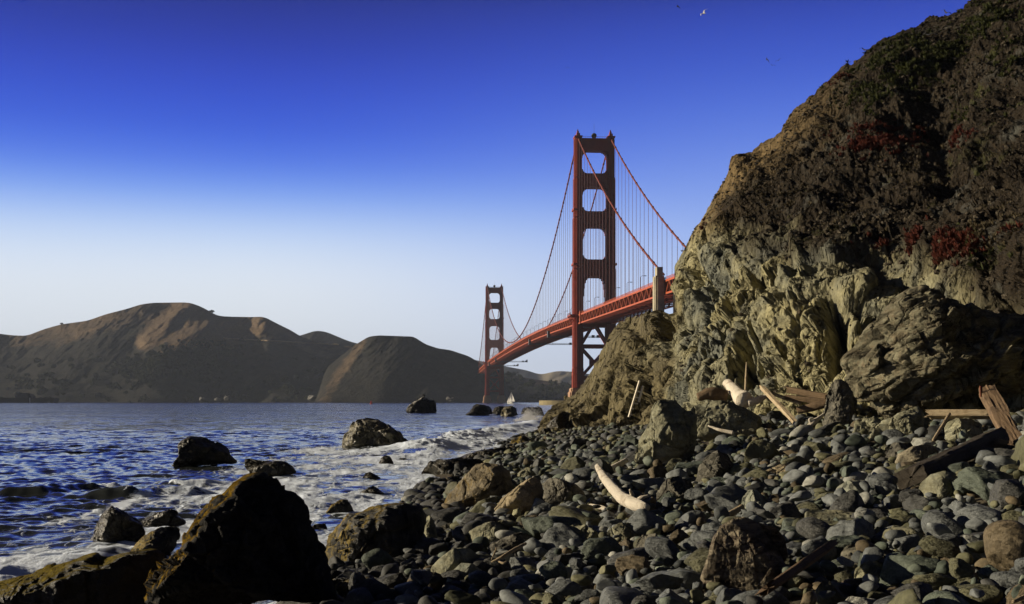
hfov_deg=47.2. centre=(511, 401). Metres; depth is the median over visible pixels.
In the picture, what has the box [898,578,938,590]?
cobble
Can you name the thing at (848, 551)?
boulder
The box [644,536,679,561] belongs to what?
cobble
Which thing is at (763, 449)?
cobble
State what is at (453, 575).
cobble
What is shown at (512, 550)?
driftwood twig
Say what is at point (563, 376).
hills
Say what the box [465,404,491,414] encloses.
sea rock
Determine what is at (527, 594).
cobble
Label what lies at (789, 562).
cobble
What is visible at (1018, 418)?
cobble
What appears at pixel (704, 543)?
cobble
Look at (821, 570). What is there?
cobble
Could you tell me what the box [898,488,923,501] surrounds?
cobble
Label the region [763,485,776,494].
cobble
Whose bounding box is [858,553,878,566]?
cobble
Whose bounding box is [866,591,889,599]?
cobble
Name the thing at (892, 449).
boulder
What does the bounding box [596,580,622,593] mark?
cobble
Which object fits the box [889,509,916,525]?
cobble
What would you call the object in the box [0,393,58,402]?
cargo ship
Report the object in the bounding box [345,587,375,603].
cobble
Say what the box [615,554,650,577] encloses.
cobble
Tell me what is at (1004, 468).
cobble
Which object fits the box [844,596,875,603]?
cobble
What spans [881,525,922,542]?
boulder
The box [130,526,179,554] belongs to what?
sea rock
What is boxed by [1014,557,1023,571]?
cobble
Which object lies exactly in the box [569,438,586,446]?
cobble
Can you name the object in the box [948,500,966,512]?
cobble
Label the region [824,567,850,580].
cobble
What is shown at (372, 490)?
sea rock
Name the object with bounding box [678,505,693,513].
cobble
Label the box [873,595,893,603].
cobble
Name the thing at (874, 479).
cobble
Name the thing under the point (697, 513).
cobble
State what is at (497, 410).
sea rock
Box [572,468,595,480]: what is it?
cobble
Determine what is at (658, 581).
cobble
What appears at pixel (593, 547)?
cobble
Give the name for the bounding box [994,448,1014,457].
cobble
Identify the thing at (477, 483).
boulder
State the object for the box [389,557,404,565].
cobble
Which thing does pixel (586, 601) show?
cobble
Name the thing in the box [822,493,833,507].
cobble
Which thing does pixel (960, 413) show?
driftwood plank
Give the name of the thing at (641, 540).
boulder
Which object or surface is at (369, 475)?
sea rock
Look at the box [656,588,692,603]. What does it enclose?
cobble
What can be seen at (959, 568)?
cobble
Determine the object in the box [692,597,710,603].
cobble
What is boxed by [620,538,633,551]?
cobble
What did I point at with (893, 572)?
cobble
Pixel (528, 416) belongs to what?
sea spray
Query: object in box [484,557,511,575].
cobble
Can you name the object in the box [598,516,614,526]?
cobble
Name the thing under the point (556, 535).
cobble
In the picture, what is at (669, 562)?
cobble
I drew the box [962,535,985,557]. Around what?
cobble
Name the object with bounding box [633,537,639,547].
cobble
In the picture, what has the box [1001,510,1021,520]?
cobble
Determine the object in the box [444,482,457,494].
cobble
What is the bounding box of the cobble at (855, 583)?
[842,577,861,595]
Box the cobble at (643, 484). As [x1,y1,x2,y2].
[631,477,664,492]
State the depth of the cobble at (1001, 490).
15.25 m
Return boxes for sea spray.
[9,408,544,562]
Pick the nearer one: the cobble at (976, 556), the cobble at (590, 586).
the cobble at (976, 556)
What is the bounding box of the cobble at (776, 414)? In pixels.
[767,410,785,419]
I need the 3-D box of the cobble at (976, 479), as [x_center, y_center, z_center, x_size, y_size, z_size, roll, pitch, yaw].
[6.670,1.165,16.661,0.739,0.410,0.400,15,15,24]
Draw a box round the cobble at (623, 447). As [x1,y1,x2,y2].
[610,445,636,450]
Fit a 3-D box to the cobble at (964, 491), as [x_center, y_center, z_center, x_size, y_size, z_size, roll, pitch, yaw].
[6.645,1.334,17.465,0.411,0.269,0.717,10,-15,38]
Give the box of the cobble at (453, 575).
[441,570,472,584]
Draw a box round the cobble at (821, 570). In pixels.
[804,568,824,581]
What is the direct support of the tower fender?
in the sea
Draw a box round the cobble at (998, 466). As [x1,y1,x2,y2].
[981,464,1001,470]
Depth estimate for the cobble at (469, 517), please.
24.10 m
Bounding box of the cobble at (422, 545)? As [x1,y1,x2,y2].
[415,537,441,555]
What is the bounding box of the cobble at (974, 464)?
[970,463,981,466]
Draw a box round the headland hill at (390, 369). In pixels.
[293,335,509,402]
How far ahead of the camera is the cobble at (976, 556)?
12.34 m
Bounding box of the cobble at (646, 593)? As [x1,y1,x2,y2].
[635,588,651,595]
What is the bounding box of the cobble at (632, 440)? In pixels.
[624,434,638,445]
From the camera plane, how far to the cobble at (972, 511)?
14.27 m
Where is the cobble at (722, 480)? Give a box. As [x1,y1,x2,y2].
[702,477,727,486]
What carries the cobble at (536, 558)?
on the beach
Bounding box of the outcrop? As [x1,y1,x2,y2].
[840,284,1023,418]
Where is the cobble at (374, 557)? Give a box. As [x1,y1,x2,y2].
[361,548,392,568]
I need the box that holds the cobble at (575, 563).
[569,557,584,569]
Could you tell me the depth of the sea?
62.50 m
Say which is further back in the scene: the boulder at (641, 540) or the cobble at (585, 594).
the boulder at (641, 540)
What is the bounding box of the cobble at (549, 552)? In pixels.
[544,547,561,557]
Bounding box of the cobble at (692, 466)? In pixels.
[674,461,702,476]
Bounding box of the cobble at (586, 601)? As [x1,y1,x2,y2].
[580,599,591,603]
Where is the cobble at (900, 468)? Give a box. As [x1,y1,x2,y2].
[894,464,912,472]
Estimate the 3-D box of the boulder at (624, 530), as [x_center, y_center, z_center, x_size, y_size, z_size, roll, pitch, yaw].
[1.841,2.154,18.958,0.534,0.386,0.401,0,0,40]
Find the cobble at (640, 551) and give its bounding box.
[607,547,649,563]
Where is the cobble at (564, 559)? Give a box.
[552,552,584,564]
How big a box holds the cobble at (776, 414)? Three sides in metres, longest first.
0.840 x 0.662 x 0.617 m
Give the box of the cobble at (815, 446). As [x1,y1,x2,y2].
[802,441,831,451]
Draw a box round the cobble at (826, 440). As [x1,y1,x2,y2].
[812,437,832,445]
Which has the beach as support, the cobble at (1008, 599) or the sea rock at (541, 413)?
the cobble at (1008, 599)
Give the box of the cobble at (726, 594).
[716,587,745,603]
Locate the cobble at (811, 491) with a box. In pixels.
[807,488,815,500]
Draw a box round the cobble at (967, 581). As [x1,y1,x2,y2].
[960,579,980,584]
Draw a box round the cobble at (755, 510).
[752,507,766,520]
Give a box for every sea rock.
[90,506,144,541]
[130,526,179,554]
[141,509,185,526]
[172,436,236,466]
[244,458,295,475]
[312,523,326,528]
[326,499,352,512]
[342,418,407,447]
[360,486,383,494]
[363,472,380,478]
[379,455,393,463]
[406,397,436,412]
[421,457,483,474]
[461,446,513,458]
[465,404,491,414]
[492,406,503,414]
[500,406,517,415]
[510,435,531,443]
[521,406,543,415]
[539,428,551,435]
[546,411,569,428]
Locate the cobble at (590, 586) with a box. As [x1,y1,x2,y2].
[565,578,593,596]
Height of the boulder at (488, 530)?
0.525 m
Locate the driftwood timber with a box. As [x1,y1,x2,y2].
[979,385,1021,444]
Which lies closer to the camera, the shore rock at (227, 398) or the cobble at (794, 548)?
the cobble at (794, 548)
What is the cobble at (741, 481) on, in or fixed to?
on the beach
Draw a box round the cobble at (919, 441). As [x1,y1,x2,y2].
[911,437,935,445]
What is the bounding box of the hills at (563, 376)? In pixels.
[476,360,588,384]
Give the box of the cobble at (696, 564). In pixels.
[689,554,707,572]
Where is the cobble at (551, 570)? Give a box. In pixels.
[539,561,567,579]
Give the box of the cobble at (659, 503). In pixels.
[656,492,679,509]
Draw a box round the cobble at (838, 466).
[829,461,853,475]
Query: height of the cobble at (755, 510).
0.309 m
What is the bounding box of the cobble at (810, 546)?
[801,536,836,562]
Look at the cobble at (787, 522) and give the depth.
16.42 m
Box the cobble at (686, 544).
[680,538,694,549]
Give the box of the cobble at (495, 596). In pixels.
[474,590,499,603]
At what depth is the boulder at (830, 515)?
16.78 m
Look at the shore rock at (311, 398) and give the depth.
2644.23 m
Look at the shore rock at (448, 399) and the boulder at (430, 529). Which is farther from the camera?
the shore rock at (448, 399)
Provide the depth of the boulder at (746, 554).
12.35 m
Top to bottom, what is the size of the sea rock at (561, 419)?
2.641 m
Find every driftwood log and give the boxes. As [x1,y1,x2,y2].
[595,464,649,510]
[611,458,627,470]
[696,387,727,400]
[747,394,767,406]
[796,400,825,413]
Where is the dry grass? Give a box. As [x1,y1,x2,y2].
[676,125,1023,283]
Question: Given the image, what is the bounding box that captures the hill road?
[223,338,338,344]
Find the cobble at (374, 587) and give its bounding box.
[350,578,395,600]
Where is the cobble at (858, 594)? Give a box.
[855,582,866,597]
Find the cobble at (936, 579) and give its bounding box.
[912,573,957,586]
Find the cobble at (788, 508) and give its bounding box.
[767,500,801,521]
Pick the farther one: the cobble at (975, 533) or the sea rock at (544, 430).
the sea rock at (544, 430)
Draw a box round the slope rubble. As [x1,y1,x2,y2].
[537,1,1023,429]
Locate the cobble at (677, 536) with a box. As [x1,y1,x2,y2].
[669,529,688,543]
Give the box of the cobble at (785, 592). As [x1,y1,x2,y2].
[775,586,791,599]
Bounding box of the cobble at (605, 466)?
[590,458,613,473]
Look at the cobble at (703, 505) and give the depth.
20.36 m
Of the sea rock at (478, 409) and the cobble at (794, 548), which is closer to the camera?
the cobble at (794, 548)
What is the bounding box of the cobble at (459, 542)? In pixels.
[451,541,466,548]
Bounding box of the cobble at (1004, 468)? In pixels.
[1000,464,1018,475]
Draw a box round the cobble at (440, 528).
[436,526,444,532]
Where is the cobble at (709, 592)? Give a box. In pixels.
[707,590,712,597]
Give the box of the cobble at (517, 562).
[509,556,536,569]
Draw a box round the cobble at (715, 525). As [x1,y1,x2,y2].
[700,521,721,530]
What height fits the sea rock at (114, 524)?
0.869 m
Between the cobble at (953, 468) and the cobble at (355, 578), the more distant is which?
the cobble at (953, 468)
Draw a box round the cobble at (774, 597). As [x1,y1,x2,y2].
[731,589,789,603]
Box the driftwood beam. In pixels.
[894,427,1009,490]
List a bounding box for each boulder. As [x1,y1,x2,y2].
[0,548,164,603]
[144,472,336,603]
[325,502,425,565]
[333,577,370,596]
[389,573,406,587]
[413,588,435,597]
[424,515,437,537]
[430,548,479,573]
[440,522,450,529]
[444,462,512,507]
[446,476,461,481]
[454,563,481,574]
[462,520,519,543]
[487,532,531,556]
[494,476,542,515]
[517,466,535,476]
[541,477,585,505]
[569,524,598,542]
[607,522,640,540]
[634,399,696,466]
[635,533,657,547]
[656,476,693,507]
[690,400,762,441]
[696,450,732,481]
[700,517,787,590]
[741,490,765,508]
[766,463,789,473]
[804,510,853,520]
[822,379,856,425]
[837,480,869,493]
[841,544,891,568]
[852,416,880,432]
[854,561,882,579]
[869,406,928,440]
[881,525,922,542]
[885,442,912,457]
[895,444,936,463]
[919,471,956,499]
[944,418,982,440]
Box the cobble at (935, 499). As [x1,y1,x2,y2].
[925,497,942,506]
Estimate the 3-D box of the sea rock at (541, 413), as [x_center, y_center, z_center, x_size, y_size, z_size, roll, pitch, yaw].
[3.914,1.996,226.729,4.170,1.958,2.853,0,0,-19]
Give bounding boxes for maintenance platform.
[495,358,527,361]
[528,339,571,344]
[547,331,599,337]
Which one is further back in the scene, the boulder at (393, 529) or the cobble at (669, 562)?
the boulder at (393, 529)
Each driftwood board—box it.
[754,539,839,597]
[783,395,825,402]
[786,387,827,398]
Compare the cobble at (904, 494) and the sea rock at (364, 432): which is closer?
the cobble at (904, 494)
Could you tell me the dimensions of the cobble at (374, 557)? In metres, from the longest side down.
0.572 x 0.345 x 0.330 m
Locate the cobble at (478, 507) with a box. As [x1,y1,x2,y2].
[469,496,498,512]
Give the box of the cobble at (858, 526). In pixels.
[826,518,875,538]
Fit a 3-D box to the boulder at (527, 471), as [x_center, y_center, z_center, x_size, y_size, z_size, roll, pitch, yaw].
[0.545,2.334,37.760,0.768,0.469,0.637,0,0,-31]
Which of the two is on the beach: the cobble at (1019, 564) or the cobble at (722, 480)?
the cobble at (722, 480)
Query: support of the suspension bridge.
on the sea
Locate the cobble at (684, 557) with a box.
[679,553,692,569]
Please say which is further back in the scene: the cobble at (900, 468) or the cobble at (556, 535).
the cobble at (900, 468)
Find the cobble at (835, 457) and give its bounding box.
[822,452,850,462]
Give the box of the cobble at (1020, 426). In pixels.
[1017,424,1023,430]
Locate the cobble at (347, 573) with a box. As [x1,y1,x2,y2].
[336,568,367,578]
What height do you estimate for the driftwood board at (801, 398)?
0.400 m
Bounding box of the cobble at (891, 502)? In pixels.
[881,494,901,509]
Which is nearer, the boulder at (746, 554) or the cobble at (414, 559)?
the boulder at (746, 554)
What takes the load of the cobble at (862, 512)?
on the cobbles at (547, 454)
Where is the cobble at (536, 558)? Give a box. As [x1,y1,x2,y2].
[514,556,540,560]
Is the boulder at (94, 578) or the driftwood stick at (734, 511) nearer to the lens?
the boulder at (94, 578)
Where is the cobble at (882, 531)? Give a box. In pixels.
[876,525,892,535]
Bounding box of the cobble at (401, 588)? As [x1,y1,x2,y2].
[394,581,424,594]
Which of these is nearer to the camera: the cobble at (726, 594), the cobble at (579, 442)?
the cobble at (726, 594)
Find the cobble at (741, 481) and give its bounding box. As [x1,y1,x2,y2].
[735,477,746,486]
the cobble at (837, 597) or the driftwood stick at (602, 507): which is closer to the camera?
the cobble at (837, 597)
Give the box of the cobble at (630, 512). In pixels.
[625,503,655,514]
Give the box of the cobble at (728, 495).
[704,482,746,515]
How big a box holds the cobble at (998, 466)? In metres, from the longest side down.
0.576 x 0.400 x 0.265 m
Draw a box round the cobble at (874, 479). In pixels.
[868,473,897,488]
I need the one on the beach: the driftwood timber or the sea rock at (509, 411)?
the driftwood timber
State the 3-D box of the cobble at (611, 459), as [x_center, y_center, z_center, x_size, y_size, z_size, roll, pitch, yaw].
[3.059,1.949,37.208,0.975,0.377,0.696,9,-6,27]
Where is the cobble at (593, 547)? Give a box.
[581,536,622,560]
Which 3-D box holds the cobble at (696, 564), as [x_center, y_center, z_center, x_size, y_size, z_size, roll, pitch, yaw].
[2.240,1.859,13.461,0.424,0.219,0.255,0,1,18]
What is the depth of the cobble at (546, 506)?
25.45 m
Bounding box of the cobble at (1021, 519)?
[1018,516,1023,524]
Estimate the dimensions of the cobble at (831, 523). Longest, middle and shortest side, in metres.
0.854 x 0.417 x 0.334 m
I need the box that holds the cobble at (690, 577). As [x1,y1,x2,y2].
[630,567,702,592]
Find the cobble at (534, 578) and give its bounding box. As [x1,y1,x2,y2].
[508,574,542,583]
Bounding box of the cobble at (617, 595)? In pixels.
[599,586,646,603]
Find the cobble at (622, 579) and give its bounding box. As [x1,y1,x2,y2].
[617,576,625,582]
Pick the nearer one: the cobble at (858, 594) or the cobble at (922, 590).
the cobble at (922, 590)
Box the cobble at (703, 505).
[694,500,713,510]
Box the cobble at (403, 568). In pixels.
[399,561,418,577]
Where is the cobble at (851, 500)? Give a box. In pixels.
[829,489,864,512]
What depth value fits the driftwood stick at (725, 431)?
36.10 m
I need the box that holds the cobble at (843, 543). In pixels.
[827,535,865,558]
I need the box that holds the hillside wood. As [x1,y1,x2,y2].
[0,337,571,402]
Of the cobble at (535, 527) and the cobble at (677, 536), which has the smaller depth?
the cobble at (677, 536)
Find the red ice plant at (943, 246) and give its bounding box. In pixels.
[698,71,1022,266]
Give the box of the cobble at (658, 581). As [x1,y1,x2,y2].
[635,574,684,589]
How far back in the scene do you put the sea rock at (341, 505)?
31.34 m
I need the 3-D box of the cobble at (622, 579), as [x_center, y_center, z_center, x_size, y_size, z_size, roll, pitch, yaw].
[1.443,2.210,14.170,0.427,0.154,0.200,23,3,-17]
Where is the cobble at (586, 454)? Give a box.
[582,451,603,459]
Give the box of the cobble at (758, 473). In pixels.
[741,469,774,478]
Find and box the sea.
[0,402,552,603]
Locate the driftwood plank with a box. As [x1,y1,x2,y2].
[925,409,989,418]
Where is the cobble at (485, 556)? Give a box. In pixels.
[478,554,491,558]
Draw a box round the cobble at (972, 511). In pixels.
[953,504,1001,528]
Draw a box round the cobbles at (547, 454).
[315,411,1023,603]
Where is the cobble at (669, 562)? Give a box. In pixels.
[652,555,674,567]
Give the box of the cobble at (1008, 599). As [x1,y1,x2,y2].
[1000,584,1023,603]
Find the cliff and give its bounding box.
[538,0,1023,431]
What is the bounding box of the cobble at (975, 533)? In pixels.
[961,531,983,535]
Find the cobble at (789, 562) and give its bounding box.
[784,558,796,565]
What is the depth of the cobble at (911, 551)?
13.04 m
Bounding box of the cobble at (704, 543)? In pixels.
[695,539,710,547]
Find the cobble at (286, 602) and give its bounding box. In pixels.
[276,601,316,603]
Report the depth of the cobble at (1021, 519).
13.38 m
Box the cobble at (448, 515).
[431,507,466,522]
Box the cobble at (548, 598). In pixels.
[542,593,564,603]
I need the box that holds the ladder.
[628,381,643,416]
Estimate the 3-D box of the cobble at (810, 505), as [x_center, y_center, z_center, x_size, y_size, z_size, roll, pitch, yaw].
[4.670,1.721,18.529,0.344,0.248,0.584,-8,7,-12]
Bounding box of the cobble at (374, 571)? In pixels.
[367,565,384,577]
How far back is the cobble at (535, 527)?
19.99 m
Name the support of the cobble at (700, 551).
on the cobble
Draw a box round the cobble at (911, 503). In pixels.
[902,494,930,512]
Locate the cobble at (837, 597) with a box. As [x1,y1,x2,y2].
[815,581,846,603]
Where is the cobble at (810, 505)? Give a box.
[797,502,820,511]
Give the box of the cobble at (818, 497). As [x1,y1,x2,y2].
[813,492,833,500]
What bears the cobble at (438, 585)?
on the beach
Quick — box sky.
[0,0,969,373]
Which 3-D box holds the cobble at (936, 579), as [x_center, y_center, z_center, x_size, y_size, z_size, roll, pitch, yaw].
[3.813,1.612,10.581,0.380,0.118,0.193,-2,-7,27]
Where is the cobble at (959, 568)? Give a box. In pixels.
[948,558,973,578]
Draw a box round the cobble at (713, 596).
[709,591,716,601]
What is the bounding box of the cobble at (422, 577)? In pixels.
[410,569,432,586]
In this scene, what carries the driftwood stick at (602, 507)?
on the beach
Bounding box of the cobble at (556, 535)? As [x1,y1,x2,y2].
[539,523,582,554]
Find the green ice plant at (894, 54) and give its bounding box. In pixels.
[805,0,1023,269]
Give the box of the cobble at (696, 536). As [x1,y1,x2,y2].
[690,530,716,543]
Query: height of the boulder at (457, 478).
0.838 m
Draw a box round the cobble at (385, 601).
[371,599,394,603]
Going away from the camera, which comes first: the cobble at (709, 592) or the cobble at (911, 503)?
the cobble at (709, 592)
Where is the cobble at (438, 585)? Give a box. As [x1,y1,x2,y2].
[407,572,442,589]
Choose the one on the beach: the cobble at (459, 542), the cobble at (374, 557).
the cobble at (459, 542)
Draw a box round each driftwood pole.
[744,362,746,389]
[759,385,800,426]
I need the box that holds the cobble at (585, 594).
[574,589,600,603]
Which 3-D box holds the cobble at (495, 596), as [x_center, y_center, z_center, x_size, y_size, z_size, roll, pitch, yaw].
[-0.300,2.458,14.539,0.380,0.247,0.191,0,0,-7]
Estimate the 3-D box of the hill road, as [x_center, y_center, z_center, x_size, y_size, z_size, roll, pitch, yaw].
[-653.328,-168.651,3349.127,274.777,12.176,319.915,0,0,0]
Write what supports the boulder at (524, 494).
on the beach
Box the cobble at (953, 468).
[947,462,970,474]
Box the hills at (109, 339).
[0,302,569,402]
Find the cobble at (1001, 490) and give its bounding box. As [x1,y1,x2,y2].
[989,479,1023,510]
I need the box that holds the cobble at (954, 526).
[921,509,965,536]
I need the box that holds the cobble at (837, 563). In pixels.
[831,559,854,571]
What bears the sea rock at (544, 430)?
on the beach
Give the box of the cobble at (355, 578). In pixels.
[348,572,365,589]
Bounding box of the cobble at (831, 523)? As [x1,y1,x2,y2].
[821,519,837,526]
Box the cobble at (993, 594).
[955,584,1002,603]
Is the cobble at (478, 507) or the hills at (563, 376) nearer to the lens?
the cobble at (478, 507)
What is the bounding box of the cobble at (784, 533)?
[779,531,799,542]
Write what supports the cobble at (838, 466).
on the beach
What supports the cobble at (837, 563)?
on the beach
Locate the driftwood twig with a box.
[491,542,526,563]
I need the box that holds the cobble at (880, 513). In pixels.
[851,508,885,524]
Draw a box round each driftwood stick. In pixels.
[589,504,608,510]
[708,425,733,434]
[729,504,744,515]
[771,392,801,404]
[932,412,950,440]
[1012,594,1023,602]
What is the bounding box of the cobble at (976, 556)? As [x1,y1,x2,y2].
[961,548,980,560]
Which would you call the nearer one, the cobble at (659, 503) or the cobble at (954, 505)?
the cobble at (954, 505)
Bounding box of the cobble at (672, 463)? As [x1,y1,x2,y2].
[665,458,685,468]
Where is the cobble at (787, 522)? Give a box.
[782,518,794,527]
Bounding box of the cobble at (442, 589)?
[440,585,460,592]
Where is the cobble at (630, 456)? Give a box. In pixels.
[623,450,636,466]
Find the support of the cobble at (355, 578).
on the cobbles at (547, 454)
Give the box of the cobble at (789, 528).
[780,526,802,536]
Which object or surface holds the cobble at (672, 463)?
on the beach
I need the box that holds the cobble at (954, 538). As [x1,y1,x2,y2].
[936,533,962,545]
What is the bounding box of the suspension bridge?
[478,129,685,402]
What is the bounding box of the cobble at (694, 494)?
[684,487,707,500]
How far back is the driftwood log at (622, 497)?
22.30 m
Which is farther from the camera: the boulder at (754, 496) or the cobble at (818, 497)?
the boulder at (754, 496)
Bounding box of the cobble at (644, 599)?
[631,595,658,603]
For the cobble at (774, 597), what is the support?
on the beach
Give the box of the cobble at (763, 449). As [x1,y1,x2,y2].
[744,439,779,462]
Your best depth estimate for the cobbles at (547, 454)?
21.07 m
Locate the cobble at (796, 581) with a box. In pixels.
[786,570,804,588]
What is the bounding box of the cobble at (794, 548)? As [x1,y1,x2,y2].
[786,541,803,558]
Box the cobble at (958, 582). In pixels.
[939,577,971,590]
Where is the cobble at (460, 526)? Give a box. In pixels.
[453,524,464,541]
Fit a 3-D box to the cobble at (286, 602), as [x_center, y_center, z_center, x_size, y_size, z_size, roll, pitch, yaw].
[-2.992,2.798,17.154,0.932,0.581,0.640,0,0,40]
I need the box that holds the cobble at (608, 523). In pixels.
[604,519,622,526]
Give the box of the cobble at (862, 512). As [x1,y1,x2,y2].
[854,508,875,517]
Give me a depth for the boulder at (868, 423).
31.53 m
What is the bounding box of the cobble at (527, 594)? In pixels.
[514,589,532,598]
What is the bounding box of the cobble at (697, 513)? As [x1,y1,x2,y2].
[674,510,705,529]
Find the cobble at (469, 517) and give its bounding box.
[460,512,497,523]
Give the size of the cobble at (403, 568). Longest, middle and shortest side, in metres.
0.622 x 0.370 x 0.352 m
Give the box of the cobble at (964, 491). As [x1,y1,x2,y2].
[951,481,969,495]
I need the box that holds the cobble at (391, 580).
[376,573,404,587]
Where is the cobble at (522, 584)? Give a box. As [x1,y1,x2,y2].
[504,579,542,592]
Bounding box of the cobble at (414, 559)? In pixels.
[400,557,426,565]
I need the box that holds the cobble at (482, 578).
[468,571,492,586]
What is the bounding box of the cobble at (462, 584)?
[442,580,469,589]
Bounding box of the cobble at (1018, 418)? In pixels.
[1011,414,1022,423]
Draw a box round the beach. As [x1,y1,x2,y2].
[344,414,1023,603]
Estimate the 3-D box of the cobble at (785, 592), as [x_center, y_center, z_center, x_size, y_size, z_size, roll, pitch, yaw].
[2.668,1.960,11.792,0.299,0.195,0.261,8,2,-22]
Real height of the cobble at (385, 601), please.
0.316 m
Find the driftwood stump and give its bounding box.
[723,379,751,407]
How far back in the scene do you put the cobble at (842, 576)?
11.97 m
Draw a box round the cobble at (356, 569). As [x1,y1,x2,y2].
[339,568,360,572]
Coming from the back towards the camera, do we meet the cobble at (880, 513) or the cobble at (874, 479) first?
the cobble at (874, 479)
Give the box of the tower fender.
[539,400,563,404]
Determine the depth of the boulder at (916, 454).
22.87 m
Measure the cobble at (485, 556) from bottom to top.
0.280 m
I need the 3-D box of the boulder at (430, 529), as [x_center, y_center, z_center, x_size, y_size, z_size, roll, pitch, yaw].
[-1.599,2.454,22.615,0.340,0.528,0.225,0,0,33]
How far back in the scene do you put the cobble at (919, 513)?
15.41 m
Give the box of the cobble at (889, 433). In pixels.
[882,429,905,438]
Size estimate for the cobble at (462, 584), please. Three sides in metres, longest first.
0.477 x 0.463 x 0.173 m
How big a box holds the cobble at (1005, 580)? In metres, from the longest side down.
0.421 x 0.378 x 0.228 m
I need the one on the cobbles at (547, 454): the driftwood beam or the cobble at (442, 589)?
the driftwood beam
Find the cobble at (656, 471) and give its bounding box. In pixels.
[648,465,667,477]
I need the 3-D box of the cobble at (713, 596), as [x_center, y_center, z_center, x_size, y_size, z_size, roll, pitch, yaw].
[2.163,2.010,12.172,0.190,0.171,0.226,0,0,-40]
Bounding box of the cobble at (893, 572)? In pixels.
[878,554,940,586]
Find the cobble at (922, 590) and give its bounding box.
[891,581,932,600]
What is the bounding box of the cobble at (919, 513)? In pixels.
[910,509,926,519]
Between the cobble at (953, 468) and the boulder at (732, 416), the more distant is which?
the boulder at (732, 416)
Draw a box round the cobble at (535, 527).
[521,515,580,539]
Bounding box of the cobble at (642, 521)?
[626,508,666,535]
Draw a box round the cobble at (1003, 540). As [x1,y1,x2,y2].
[983,519,1023,570]
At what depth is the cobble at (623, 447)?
41.40 m
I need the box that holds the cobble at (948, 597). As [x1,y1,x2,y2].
[922,591,969,603]
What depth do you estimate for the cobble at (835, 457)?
25.42 m
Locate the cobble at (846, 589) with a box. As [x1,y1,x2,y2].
[830,581,853,595]
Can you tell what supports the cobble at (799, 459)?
on the beach
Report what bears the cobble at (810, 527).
on the beach
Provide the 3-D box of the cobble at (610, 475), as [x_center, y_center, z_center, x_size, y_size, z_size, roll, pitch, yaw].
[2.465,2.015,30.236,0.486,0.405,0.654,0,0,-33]
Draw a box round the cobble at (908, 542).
[894,534,920,552]
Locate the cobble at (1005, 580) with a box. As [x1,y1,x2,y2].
[990,571,1023,593]
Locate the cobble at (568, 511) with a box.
[548,505,602,525]
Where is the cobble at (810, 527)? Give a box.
[796,517,830,538]
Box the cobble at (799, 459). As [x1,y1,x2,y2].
[781,456,809,463]
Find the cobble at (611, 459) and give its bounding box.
[593,457,616,462]
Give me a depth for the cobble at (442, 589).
15.84 m
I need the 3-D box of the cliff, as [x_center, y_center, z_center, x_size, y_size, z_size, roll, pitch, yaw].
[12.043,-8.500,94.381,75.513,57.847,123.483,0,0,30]
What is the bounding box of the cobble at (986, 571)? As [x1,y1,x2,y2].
[976,564,998,579]
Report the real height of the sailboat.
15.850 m
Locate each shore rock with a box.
[224,395,230,401]
[307,395,316,401]
[446,397,454,401]
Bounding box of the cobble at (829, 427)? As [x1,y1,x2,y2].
[815,421,845,431]
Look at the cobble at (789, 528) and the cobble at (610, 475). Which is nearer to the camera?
the cobble at (789, 528)
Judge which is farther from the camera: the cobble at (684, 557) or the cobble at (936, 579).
the cobble at (684, 557)
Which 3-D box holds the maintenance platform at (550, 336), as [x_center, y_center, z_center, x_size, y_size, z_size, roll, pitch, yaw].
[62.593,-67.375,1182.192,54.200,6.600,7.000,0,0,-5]
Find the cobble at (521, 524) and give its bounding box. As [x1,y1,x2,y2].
[520,515,537,527]
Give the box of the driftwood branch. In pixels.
[807,413,823,425]
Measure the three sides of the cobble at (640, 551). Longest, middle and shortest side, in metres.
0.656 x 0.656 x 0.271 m
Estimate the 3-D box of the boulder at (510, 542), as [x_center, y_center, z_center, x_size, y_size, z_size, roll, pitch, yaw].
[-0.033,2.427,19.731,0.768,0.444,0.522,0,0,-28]
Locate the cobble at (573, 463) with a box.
[560,456,585,469]
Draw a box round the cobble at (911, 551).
[907,547,916,554]
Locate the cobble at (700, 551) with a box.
[684,547,709,566]
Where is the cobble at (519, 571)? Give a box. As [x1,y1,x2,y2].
[510,568,530,576]
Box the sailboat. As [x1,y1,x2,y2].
[507,393,514,403]
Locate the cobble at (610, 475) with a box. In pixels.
[595,472,617,482]
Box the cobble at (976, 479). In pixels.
[954,466,1002,500]
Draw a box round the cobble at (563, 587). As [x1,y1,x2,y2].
[545,579,581,595]
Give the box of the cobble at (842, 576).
[834,570,852,581]
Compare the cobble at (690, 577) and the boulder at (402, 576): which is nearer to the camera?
the cobble at (690, 577)
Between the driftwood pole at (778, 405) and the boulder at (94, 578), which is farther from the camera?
the driftwood pole at (778, 405)
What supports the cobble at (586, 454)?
on the beach
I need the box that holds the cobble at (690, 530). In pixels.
[674,529,697,545]
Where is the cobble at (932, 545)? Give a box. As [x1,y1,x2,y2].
[919,535,960,558]
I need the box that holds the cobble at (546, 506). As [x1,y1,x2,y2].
[533,502,555,511]
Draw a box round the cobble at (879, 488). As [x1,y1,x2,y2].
[875,481,897,495]
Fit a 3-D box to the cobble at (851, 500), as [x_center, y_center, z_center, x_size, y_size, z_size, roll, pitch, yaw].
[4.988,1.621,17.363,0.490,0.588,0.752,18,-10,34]

